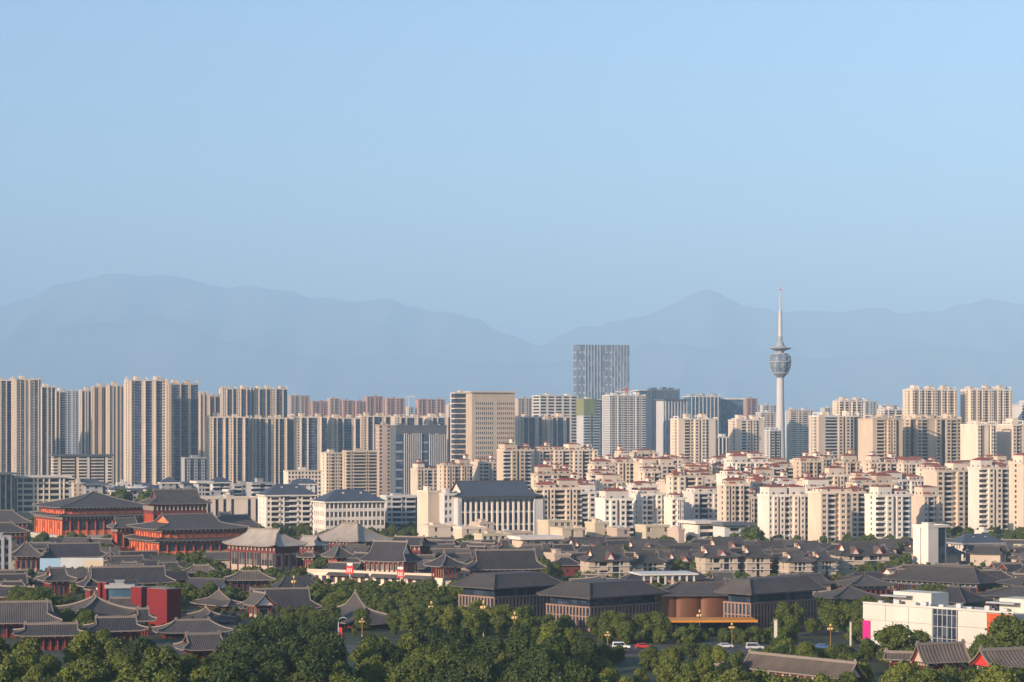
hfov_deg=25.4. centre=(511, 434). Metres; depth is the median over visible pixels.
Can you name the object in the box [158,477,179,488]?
town house
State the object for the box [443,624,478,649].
tree
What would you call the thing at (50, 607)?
house
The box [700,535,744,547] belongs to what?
town house
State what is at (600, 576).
long roof
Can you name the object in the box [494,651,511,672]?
tree
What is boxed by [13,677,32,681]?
tree
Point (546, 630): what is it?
tree
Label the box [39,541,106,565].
courtyard hall
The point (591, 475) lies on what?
apartment block
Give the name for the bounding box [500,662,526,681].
tree
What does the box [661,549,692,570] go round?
town house
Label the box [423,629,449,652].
tree
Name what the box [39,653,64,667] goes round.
tree
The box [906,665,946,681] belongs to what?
tree
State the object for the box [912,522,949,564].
shaft building
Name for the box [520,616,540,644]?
tree
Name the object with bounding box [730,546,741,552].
house
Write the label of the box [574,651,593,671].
tree
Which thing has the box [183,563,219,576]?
gate building
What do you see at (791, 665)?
covered walk
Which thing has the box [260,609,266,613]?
lattice window
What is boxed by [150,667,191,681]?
tree
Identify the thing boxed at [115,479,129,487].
town house
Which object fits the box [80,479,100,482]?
town house
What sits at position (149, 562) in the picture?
house
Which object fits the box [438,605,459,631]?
tree
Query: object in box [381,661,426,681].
tree
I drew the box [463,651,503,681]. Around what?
tree
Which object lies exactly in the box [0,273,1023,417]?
mountains
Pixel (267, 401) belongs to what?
apartment tower
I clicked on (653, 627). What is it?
bush
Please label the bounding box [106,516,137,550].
palace wing
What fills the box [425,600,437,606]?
tree
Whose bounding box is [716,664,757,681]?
tree
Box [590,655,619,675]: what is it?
tree
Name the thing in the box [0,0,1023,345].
sky
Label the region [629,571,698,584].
roof terrace
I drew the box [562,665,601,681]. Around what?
tree
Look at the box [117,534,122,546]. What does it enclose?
lattice window
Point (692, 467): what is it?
apartment block
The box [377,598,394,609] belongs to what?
tree
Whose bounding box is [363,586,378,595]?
tree
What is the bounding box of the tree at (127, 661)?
[112,656,136,679]
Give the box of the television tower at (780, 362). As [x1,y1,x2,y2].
[769,283,790,458]
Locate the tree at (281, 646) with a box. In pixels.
[259,639,298,654]
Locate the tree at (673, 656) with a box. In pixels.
[661,650,680,667]
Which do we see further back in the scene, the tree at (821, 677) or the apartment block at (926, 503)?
the apartment block at (926, 503)
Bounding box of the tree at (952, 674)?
[936,665,963,681]
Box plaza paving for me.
[29,530,1008,635]
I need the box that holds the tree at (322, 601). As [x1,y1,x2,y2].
[319,594,338,606]
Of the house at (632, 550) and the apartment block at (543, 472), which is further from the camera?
the apartment block at (543, 472)
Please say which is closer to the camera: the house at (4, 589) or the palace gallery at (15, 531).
the house at (4, 589)
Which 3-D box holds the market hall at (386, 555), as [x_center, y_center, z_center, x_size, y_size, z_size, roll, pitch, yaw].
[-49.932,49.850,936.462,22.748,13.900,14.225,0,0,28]
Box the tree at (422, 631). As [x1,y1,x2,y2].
[412,621,447,643]
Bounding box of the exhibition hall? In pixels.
[882,562,1003,593]
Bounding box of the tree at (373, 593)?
[369,591,382,596]
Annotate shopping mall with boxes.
[863,590,1023,649]
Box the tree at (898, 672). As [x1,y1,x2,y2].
[877,658,917,681]
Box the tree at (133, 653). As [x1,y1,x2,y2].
[120,643,140,666]
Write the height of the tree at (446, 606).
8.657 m
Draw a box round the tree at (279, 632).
[267,622,286,641]
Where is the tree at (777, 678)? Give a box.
[766,672,796,681]
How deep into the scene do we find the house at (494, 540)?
1168.04 m
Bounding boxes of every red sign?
[346,563,353,577]
[397,567,403,579]
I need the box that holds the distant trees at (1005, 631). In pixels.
[0,487,1023,666]
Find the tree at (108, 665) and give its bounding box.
[102,659,114,681]
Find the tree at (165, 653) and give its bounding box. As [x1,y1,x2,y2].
[139,642,188,675]
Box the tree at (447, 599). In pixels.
[437,595,455,606]
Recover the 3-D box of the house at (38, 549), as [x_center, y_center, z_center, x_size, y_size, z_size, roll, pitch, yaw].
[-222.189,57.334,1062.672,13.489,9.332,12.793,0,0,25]
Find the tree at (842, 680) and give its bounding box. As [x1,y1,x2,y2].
[835,677,856,681]
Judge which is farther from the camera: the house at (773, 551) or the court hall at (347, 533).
the court hall at (347, 533)
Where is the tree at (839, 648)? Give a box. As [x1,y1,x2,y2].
[828,642,851,658]
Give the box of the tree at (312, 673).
[286,663,329,681]
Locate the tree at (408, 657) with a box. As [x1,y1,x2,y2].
[401,651,413,664]
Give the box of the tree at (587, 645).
[574,632,602,667]
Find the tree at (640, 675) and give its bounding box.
[633,667,649,681]
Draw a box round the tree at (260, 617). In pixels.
[245,613,273,626]
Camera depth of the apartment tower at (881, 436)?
1955.92 m
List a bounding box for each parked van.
[612,642,629,648]
[745,642,763,648]
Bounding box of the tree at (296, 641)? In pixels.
[280,631,308,650]
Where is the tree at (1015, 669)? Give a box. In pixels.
[1011,666,1023,672]
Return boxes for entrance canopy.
[667,617,757,633]
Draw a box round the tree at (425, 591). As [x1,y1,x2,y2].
[421,588,433,593]
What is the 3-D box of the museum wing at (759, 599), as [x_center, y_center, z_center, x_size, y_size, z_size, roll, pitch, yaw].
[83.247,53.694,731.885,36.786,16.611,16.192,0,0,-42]
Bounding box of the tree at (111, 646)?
[98,636,125,670]
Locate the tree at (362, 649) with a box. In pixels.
[348,638,381,676]
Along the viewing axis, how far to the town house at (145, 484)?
1844.51 m
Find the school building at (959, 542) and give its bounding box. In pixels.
[946,533,1005,560]
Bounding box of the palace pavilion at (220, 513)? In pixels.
[216,511,230,517]
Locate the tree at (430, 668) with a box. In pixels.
[411,658,435,676]
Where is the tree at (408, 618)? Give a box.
[398,605,426,631]
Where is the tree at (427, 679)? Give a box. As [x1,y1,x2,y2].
[418,673,446,681]
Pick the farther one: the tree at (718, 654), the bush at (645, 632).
the bush at (645, 632)
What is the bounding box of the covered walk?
[742,648,866,679]
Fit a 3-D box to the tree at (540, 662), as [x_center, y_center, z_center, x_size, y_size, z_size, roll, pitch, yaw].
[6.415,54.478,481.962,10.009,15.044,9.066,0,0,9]
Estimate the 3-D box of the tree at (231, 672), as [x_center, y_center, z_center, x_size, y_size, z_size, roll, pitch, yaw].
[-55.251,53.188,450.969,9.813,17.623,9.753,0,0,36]
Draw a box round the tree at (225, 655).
[207,645,243,681]
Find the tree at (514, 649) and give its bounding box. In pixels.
[504,633,534,661]
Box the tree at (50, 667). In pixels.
[36,656,62,678]
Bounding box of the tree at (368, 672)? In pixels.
[354,662,383,681]
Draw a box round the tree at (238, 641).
[213,631,252,653]
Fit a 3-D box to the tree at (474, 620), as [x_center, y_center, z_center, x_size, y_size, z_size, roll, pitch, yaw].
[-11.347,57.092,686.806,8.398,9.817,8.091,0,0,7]
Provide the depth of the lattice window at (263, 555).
1009.24 m
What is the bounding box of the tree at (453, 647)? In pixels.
[440,638,461,653]
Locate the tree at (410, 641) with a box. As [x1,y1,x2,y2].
[395,628,425,654]
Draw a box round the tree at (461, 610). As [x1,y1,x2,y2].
[455,605,470,627]
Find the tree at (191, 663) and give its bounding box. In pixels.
[179,656,203,678]
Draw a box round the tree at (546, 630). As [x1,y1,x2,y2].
[537,623,559,643]
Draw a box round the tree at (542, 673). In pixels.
[517,662,561,681]
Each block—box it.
[49,454,113,486]
[181,455,206,483]
[256,484,317,532]
[283,467,321,497]
[320,449,341,495]
[342,448,377,495]
[380,493,416,530]
[410,459,436,494]
[417,486,440,535]
[437,454,473,492]
[439,488,457,523]
[471,454,496,479]
[496,438,533,490]
[530,459,570,486]
[530,463,559,477]
[530,472,581,526]
[533,441,597,479]
[578,479,593,483]
[578,483,598,522]
[586,465,615,482]
[587,454,615,472]
[593,473,625,496]
[595,484,633,533]
[612,445,629,457]
[612,457,635,482]
[626,476,658,497]
[629,449,658,460]
[631,488,665,536]
[633,456,649,481]
[633,456,658,460]
[636,453,675,480]
[637,463,661,482]
[656,478,665,492]
[661,455,682,468]
[663,493,686,527]
[666,466,705,493]
[671,465,715,475]
[678,457,712,470]
[679,454,690,462]
[682,485,716,523]
[684,464,703,470]
[700,473,716,487]
[709,456,725,463]
[711,462,723,479]
[716,469,745,482]
[717,472,749,521]
[723,451,748,469]
[726,450,770,470]
[742,463,775,480]
[746,472,771,493]
[746,474,769,480]
[747,451,766,458]
[748,488,757,525]
[757,484,807,540]
[768,457,786,462]
[768,460,792,480]
[770,463,784,476]
[771,470,796,485]
[789,451,808,465]
[793,451,822,477]
[793,472,810,480]
[795,476,810,485]
[804,473,828,493]
[807,486,851,542]
[820,450,838,473]
[825,463,848,487]
[836,449,860,475]
[836,480,865,537]
[845,473,896,525]
[849,467,876,481]
[862,451,897,472]
[864,483,913,538]
[880,470,922,493]
[895,456,924,461]
[896,458,925,474]
[911,485,942,538]
[915,460,939,476]
[923,461,967,532]
[925,457,933,462]
[958,460,969,468]
[967,457,1008,534]
[984,454,1008,466]
[1008,453,1023,530]
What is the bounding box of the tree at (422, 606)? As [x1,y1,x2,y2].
[413,603,425,609]
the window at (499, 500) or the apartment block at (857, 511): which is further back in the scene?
the apartment block at (857, 511)
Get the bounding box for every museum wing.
[449,570,562,619]
[536,577,669,631]
[714,574,826,628]
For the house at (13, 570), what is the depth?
886.47 m
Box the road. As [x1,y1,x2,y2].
[42,646,879,654]
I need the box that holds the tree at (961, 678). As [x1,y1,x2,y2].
[958,672,968,681]
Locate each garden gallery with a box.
[296,550,320,568]
[883,648,915,667]
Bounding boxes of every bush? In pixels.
[597,623,614,642]
[597,641,616,660]
[611,644,625,661]
[617,630,632,643]
[630,628,639,642]
[637,622,652,642]
[637,648,658,669]
[646,644,660,657]
[650,624,660,641]
[652,626,668,643]
[657,645,678,661]
[669,626,688,642]
[677,645,684,661]
[681,638,698,657]
[684,629,695,642]
[688,622,706,641]
[697,642,712,656]
[699,630,709,641]
[717,628,731,642]
[728,629,734,641]
[730,649,744,657]
[731,628,746,643]
[737,628,753,643]
[741,625,760,642]
[757,627,769,643]
[760,643,776,652]
[765,624,779,641]
[769,636,780,645]
[773,624,792,640]
[790,628,798,641]
[817,647,827,657]
[824,645,832,653]
[843,625,862,642]
[849,645,856,654]
[854,646,871,661]
[856,629,862,641]
[857,637,879,656]
[875,651,888,662]
[964,644,983,666]
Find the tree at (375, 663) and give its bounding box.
[359,657,381,681]
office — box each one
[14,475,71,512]
[200,495,257,520]
[375,422,389,496]
[389,423,446,494]
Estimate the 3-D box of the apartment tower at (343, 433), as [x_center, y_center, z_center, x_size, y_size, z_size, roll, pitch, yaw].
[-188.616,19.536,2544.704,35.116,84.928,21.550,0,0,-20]
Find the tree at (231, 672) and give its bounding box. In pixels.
[207,660,250,681]
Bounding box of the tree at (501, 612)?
[488,604,511,634]
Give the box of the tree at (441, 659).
[424,649,455,673]
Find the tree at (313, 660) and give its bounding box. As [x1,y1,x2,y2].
[292,654,325,675]
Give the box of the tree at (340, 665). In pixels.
[333,659,354,676]
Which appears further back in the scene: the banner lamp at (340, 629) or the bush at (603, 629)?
the bush at (603, 629)
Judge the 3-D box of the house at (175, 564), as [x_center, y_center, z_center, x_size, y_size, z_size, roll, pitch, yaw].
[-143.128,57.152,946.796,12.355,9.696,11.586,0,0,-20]
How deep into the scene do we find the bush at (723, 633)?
678.67 m
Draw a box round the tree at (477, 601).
[468,598,484,607]
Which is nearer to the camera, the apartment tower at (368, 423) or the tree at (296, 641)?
the tree at (296, 641)
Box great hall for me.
[450,479,542,534]
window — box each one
[0,626,4,633]
[9,626,14,633]
[17,537,23,544]
[63,521,68,530]
[71,521,77,529]
[79,521,85,529]
[88,520,94,529]
[96,520,102,529]
[105,520,110,529]
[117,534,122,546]
[124,534,129,545]
[159,544,166,550]
[168,544,174,550]
[177,544,183,550]
[186,544,192,550]
[194,543,200,550]
[203,543,209,549]
[212,543,218,549]
[220,543,226,549]
[232,551,236,563]
[239,552,244,564]
[245,583,248,590]
[246,552,251,564]
[254,553,259,565]
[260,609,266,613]
[261,553,266,565]
[269,553,274,565]
[277,556,280,566]
[284,555,287,565]
[292,555,295,565]
[466,499,469,510]
[467,513,469,522]
[471,499,474,510]
[477,499,479,510]
[482,499,485,509]
[487,499,490,509]
[493,499,495,509]
[498,499,501,509]
[499,513,501,522]
[503,499,506,509]
[504,512,506,522]
[509,499,511,509]
[509,512,511,522]
[514,499,516,509]
[514,512,516,522]
[519,499,522,509]
[520,512,522,522]
[525,499,527,509]
[525,512,527,521]
[530,499,532,509]
[530,512,532,521]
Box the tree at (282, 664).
[260,656,289,678]
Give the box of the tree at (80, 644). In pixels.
[61,627,102,664]
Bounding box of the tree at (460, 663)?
[448,643,505,676]
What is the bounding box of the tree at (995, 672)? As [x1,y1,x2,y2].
[971,660,1021,681]
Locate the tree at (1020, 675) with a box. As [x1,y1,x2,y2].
[1013,669,1023,681]
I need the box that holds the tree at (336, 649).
[322,637,349,664]
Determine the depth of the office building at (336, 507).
1379.60 m
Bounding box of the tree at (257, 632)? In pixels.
[227,619,277,643]
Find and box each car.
[624,647,639,652]
[635,643,649,648]
[717,643,733,647]
[815,644,828,647]
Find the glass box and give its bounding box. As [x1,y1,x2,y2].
[105,580,134,600]
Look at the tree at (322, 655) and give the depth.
488.56 m
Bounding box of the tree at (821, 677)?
[808,671,837,681]
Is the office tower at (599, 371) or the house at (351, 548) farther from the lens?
the office tower at (599, 371)
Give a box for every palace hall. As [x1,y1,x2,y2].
[29,490,143,537]
[123,512,247,553]
[138,488,211,521]
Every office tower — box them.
[573,344,629,398]
[602,392,645,458]
[632,390,646,448]
[646,387,679,451]
[654,399,689,456]
[682,393,720,436]
[720,398,744,436]
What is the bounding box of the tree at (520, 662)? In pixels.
[509,656,531,669]
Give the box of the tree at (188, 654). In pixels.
[182,652,196,660]
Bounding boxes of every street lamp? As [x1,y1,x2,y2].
[480,600,486,635]
[696,610,702,625]
[827,624,833,645]
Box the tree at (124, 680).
[111,676,142,681]
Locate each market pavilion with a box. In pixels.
[320,539,354,562]
[423,549,466,577]
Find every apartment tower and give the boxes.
[0,377,11,471]
[11,376,40,474]
[41,383,54,474]
[55,388,65,453]
[65,389,78,453]
[78,387,90,453]
[91,383,106,453]
[106,382,123,484]
[124,376,166,485]
[167,380,198,487]
[198,391,207,456]
[205,412,248,488]
[208,394,219,416]
[219,385,250,416]
[248,415,290,485]
[250,385,287,417]
[288,394,309,417]
[290,413,327,469]
[310,400,327,417]
[327,397,340,417]
[327,414,360,451]
[340,399,353,417]
[354,400,363,417]
[356,412,390,449]
[364,395,382,415]
[384,397,404,416]
[391,414,422,424]
[405,406,413,416]
[415,398,445,416]
[423,413,449,461]
[445,404,449,416]
[515,397,531,416]
[515,414,542,448]
[542,413,569,446]
[670,414,717,463]
[717,434,727,455]
[728,415,764,452]
[743,397,757,418]
[755,410,775,429]
[758,404,775,411]
[764,427,781,458]
[785,407,813,462]
[808,411,858,460]
[820,407,831,415]
[832,397,864,417]
[858,415,902,468]
[865,400,876,417]
[877,404,898,408]
[877,406,902,417]
[902,385,956,417]
[903,414,961,465]
[960,385,1011,454]
[960,421,996,459]
[996,418,1023,460]
[1012,400,1023,423]
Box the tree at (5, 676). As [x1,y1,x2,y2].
[0,668,15,681]
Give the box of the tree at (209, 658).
[204,652,216,666]
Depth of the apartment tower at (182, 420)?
2465.20 m
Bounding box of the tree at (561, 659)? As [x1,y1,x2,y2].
[551,645,568,677]
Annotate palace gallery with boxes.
[0,509,31,536]
[0,521,30,544]
[218,513,261,534]
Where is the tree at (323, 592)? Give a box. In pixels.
[313,588,330,607]
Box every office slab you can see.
[450,391,465,461]
[464,391,516,463]
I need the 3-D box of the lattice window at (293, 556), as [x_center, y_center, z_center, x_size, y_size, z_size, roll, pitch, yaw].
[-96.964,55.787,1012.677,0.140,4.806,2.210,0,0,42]
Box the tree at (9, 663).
[0,650,26,678]
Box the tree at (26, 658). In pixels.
[11,645,40,678]
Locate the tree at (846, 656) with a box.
[836,652,854,660]
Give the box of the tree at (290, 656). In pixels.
[282,646,303,676]
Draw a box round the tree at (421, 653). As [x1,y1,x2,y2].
[406,643,436,666]
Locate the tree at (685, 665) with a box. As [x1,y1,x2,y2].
[679,659,696,672]
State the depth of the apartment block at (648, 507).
1373.26 m
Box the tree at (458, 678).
[444,671,473,681]
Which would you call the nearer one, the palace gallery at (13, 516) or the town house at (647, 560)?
the town house at (647, 560)
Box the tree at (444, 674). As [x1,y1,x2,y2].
[432,666,455,680]
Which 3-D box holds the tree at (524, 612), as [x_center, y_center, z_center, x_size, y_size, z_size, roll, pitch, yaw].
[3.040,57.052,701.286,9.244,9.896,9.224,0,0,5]
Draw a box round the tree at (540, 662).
[530,657,563,676]
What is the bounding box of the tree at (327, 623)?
[309,614,336,634]
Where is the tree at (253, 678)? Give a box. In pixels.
[249,672,257,681]
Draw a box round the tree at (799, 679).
[790,675,814,681]
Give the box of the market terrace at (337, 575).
[307,569,462,586]
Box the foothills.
[0,315,1023,415]
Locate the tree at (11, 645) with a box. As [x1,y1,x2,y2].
[7,641,18,654]
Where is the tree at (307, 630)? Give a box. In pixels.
[297,620,326,646]
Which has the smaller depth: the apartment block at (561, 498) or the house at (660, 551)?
the house at (660, 551)
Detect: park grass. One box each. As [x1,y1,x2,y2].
[54,656,965,681]
[294,608,612,644]
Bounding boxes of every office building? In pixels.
[0,472,16,509]
[0,532,11,568]
[311,489,386,534]
[532,393,578,442]
[576,397,601,455]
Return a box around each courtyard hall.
[0,598,62,637]
[11,540,43,571]
[13,620,86,650]
[36,565,77,595]
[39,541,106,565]
[54,591,136,615]
[79,564,176,592]
[83,614,148,643]
[136,606,157,635]
[151,616,233,637]
[173,630,222,658]
[189,587,241,609]
[237,586,322,612]
[320,589,394,629]
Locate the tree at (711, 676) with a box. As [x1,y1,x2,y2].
[701,670,720,681]
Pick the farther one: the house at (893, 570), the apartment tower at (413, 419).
the apartment tower at (413, 419)
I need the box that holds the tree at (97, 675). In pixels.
[84,665,111,681]
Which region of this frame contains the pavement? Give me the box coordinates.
[156,645,857,645]
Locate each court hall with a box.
[222,526,306,571]
[299,534,329,553]
[318,520,392,550]
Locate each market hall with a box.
[358,539,422,572]
[392,534,437,553]
[464,547,546,574]
[491,538,517,548]
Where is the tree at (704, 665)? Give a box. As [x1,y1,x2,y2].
[694,653,714,680]
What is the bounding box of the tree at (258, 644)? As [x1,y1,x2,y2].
[238,638,269,655]
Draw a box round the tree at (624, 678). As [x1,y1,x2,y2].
[618,674,636,681]
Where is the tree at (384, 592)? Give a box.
[381,588,393,595]
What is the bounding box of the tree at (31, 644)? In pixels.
[12,635,42,658]
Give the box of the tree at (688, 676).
[673,669,700,681]
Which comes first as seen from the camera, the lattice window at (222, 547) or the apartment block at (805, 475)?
the lattice window at (222, 547)
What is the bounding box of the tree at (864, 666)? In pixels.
[858,659,874,681]
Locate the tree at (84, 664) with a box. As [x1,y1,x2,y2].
[73,653,107,678]
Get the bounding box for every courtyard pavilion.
[76,568,97,598]
[99,546,114,560]
[181,603,235,623]
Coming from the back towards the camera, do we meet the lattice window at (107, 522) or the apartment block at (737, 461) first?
the apartment block at (737, 461)
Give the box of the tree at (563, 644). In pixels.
[538,634,577,661]
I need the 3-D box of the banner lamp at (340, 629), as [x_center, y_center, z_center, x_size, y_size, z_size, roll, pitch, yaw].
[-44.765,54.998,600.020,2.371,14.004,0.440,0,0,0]
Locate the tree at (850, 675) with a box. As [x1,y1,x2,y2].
[838,669,859,681]
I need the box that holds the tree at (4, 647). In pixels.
[0,638,12,655]
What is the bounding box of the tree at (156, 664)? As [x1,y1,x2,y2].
[141,656,170,677]
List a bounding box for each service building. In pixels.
[419,522,455,536]
[453,525,486,539]
[471,519,494,530]
[473,531,512,541]
[491,529,532,534]
[507,535,564,546]
[537,518,571,534]
[544,549,571,560]
[549,526,586,539]
[584,518,608,536]
[606,526,629,535]
[635,524,669,538]
[667,526,684,542]
[678,519,722,540]
[709,521,755,536]
[973,527,992,533]
[1006,544,1023,549]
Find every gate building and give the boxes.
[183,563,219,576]
[223,568,275,592]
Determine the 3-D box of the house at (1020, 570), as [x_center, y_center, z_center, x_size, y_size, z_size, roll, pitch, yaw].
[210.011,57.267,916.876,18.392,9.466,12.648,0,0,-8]
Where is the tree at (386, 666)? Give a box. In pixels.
[380,659,398,680]
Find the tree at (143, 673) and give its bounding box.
[115,663,152,681]
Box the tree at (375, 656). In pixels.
[361,650,385,681]
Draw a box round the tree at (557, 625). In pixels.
[536,619,566,640]
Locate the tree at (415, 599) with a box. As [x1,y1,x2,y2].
[410,596,423,605]
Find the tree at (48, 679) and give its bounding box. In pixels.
[39,673,63,681]
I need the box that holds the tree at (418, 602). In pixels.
[413,600,427,608]
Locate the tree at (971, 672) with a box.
[964,664,986,681]
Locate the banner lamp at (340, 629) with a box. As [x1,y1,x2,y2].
[338,617,346,634]
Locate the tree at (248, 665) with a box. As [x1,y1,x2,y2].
[234,653,261,677]
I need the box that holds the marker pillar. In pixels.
[774,619,777,637]
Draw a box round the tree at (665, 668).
[651,657,681,681]
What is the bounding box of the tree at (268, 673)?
[255,662,286,681]
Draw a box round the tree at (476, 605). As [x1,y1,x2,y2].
[471,601,482,608]
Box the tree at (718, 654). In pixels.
[710,643,729,662]
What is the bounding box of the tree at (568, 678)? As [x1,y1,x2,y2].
[546,673,578,681]
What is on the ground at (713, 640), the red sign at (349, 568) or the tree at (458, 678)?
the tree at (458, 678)
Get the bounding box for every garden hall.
[910,639,970,672]
[968,645,1023,669]
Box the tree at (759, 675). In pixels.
[747,668,771,681]
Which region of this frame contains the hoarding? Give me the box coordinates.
[40,558,102,570]
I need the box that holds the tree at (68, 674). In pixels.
[51,663,86,681]
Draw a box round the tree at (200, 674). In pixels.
[190,664,210,681]
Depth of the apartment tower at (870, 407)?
4305.90 m
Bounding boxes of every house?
[0,568,15,572]
[0,572,27,583]
[0,584,35,599]
[1,579,28,585]
[3,568,32,580]
[11,539,20,546]
[11,548,17,568]
[31,541,56,544]
[31,571,73,593]
[32,545,46,547]
[36,548,43,567]
[45,567,89,591]
[48,600,53,611]
[50,537,62,542]
[59,536,92,542]
[69,486,71,497]
[71,479,84,496]
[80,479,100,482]
[81,483,108,493]
[91,537,117,545]
[93,578,137,590]
[101,485,115,494]
[101,545,119,565]
[103,554,144,565]
[108,486,129,494]
[108,563,144,565]
[109,560,139,563]
[109,596,145,615]
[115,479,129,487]
[118,549,158,559]
[121,560,137,563]
[127,488,144,500]
[128,485,146,487]
[137,483,152,485]
[141,558,172,565]
[143,485,158,491]
[150,554,175,560]
[157,560,182,569]
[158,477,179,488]
[161,560,188,566]
[165,569,187,583]
[178,481,198,488]
[185,576,230,590]
[190,481,213,495]
[203,550,231,569]
[208,477,232,489]
[210,490,225,495]
[222,489,232,494]
[231,481,246,495]
[246,478,273,496]
[271,575,320,587]
[288,478,317,497]
[323,560,363,569]
[344,544,370,553]
[347,556,363,569]
[349,543,366,545]
[354,551,368,557]
[415,558,455,572]
[416,553,434,558]
[418,566,433,572]
[427,538,459,545]
[430,536,459,542]
[430,542,455,547]
[430,547,469,555]
[431,539,446,542]
[436,551,472,572]
[452,548,474,557]
[459,557,473,577]
[460,540,481,547]
[466,539,498,544]
[466,544,487,549]
[469,541,495,546]
[518,547,542,558]
[521,543,542,549]
[523,542,552,548]
[543,548,564,551]
[551,543,575,550]
[551,556,579,575]
[568,536,605,544]
[571,551,586,561]
[573,538,600,548]
[576,544,597,550]
[576,544,633,577]
[580,572,608,577]
[587,544,628,551]
[596,535,630,539]
[603,538,628,545]
[620,568,656,583]
[624,550,659,557]
[627,537,665,548]
[629,548,654,551]
[630,549,667,570]
[633,546,655,548]
[642,548,674,555]
[658,538,677,543]
[659,542,670,547]
[659,549,669,558]
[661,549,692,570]
[663,569,708,583]
[669,544,693,550]
[672,542,700,548]
[672,544,699,549]
[676,549,700,558]
[688,538,709,545]
[691,544,741,573]
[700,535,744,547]
[703,570,734,580]
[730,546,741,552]
[736,543,773,576]
[744,539,756,543]
[756,539,789,548]
[763,545,787,549]
[763,549,792,553]
[770,552,782,572]
[773,538,806,546]
[773,547,797,550]
[773,549,815,573]
[777,572,827,579]
[788,541,824,550]
[798,572,834,596]
[804,550,827,556]
[807,550,839,575]
[818,542,830,547]
[822,542,839,549]
[827,540,892,574]
[832,574,868,588]
[839,570,889,593]
[862,540,899,552]
[876,538,909,541]
[881,564,900,573]
[885,548,900,556]
[887,563,912,572]
[887,567,905,575]
[898,540,912,557]
[901,541,912,549]
[902,547,912,562]
[935,562,958,564]
[946,545,964,562]
[962,543,1009,562]
[966,544,1008,565]
[977,568,1011,579]
[983,561,1020,569]
[994,562,1022,572]
[1001,538,1023,544]
[1007,552,1023,561]
[1008,545,1023,561]
[1010,565,1023,572]
[1010,572,1023,578]
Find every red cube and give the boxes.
[98,582,108,599]
[131,586,150,613]
[147,587,180,625]
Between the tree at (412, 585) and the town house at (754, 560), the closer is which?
the tree at (412, 585)
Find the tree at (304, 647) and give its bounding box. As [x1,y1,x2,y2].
[295,642,327,658]
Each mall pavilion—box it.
[940,583,993,606]
[978,584,1023,606]
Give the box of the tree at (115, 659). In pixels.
[110,650,121,669]
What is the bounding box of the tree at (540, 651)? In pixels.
[522,641,554,665]
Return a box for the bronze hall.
[652,579,727,616]
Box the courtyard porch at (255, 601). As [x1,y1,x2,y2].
[243,589,276,617]
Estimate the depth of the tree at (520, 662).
484.77 m
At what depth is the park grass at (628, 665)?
611.67 m
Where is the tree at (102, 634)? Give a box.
[94,628,111,654]
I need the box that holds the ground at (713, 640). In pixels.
[1,513,1003,668]
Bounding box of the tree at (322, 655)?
[303,642,335,674]
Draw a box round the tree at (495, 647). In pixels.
[475,635,507,658]
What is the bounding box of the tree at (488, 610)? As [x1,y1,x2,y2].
[481,605,494,632]
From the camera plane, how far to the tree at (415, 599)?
757.27 m
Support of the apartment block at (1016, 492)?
on the ground at (713, 640)
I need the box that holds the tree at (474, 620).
[461,608,488,635]
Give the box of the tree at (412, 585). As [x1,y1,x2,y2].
[401,582,419,589]
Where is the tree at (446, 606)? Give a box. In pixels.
[441,603,456,610]
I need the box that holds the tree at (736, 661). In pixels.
[727,653,743,669]
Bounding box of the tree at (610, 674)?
[599,667,621,681]
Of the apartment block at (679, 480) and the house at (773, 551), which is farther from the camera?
the apartment block at (679, 480)
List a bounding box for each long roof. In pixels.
[569,572,610,580]
[813,583,885,602]
[834,572,895,599]
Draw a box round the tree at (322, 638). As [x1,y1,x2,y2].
[311,628,347,661]
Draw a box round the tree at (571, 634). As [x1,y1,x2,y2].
[564,627,578,655]
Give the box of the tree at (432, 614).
[422,606,443,627]
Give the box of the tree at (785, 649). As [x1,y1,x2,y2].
[771,644,791,654]
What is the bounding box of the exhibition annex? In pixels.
[995,576,1023,586]
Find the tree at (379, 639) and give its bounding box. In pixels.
[359,633,391,648]
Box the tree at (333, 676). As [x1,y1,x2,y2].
[326,669,351,681]
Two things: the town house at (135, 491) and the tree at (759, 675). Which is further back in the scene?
the town house at (135, 491)
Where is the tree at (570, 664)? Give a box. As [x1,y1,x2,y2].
[563,657,585,676]
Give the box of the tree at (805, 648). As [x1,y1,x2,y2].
[796,640,818,656]
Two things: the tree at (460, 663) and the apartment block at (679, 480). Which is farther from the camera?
the apartment block at (679, 480)
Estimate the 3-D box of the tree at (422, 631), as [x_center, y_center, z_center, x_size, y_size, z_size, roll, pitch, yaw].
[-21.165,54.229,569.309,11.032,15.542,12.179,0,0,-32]
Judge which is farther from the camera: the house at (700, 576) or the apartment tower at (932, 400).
the apartment tower at (932, 400)
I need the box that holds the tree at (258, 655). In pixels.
[241,643,283,664]
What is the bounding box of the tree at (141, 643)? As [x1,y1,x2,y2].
[118,635,157,659]
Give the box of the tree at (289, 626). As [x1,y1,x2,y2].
[274,618,297,635]
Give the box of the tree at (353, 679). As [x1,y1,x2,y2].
[341,675,368,681]
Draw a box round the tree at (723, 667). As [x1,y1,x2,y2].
[716,659,732,674]
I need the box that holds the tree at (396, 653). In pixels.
[379,642,406,663]
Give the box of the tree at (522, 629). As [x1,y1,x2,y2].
[507,622,532,641]
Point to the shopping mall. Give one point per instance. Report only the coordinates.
(936, 616)
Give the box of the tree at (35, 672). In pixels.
[22,664,43,681]
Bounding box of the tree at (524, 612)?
[507,604,535,624]
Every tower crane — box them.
[404,395,414,416]
[615,386,631,392]
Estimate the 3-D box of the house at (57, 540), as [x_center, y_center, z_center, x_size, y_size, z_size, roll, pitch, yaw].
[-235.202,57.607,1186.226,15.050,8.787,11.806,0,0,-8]
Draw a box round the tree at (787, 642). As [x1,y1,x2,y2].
[775,636,797,654]

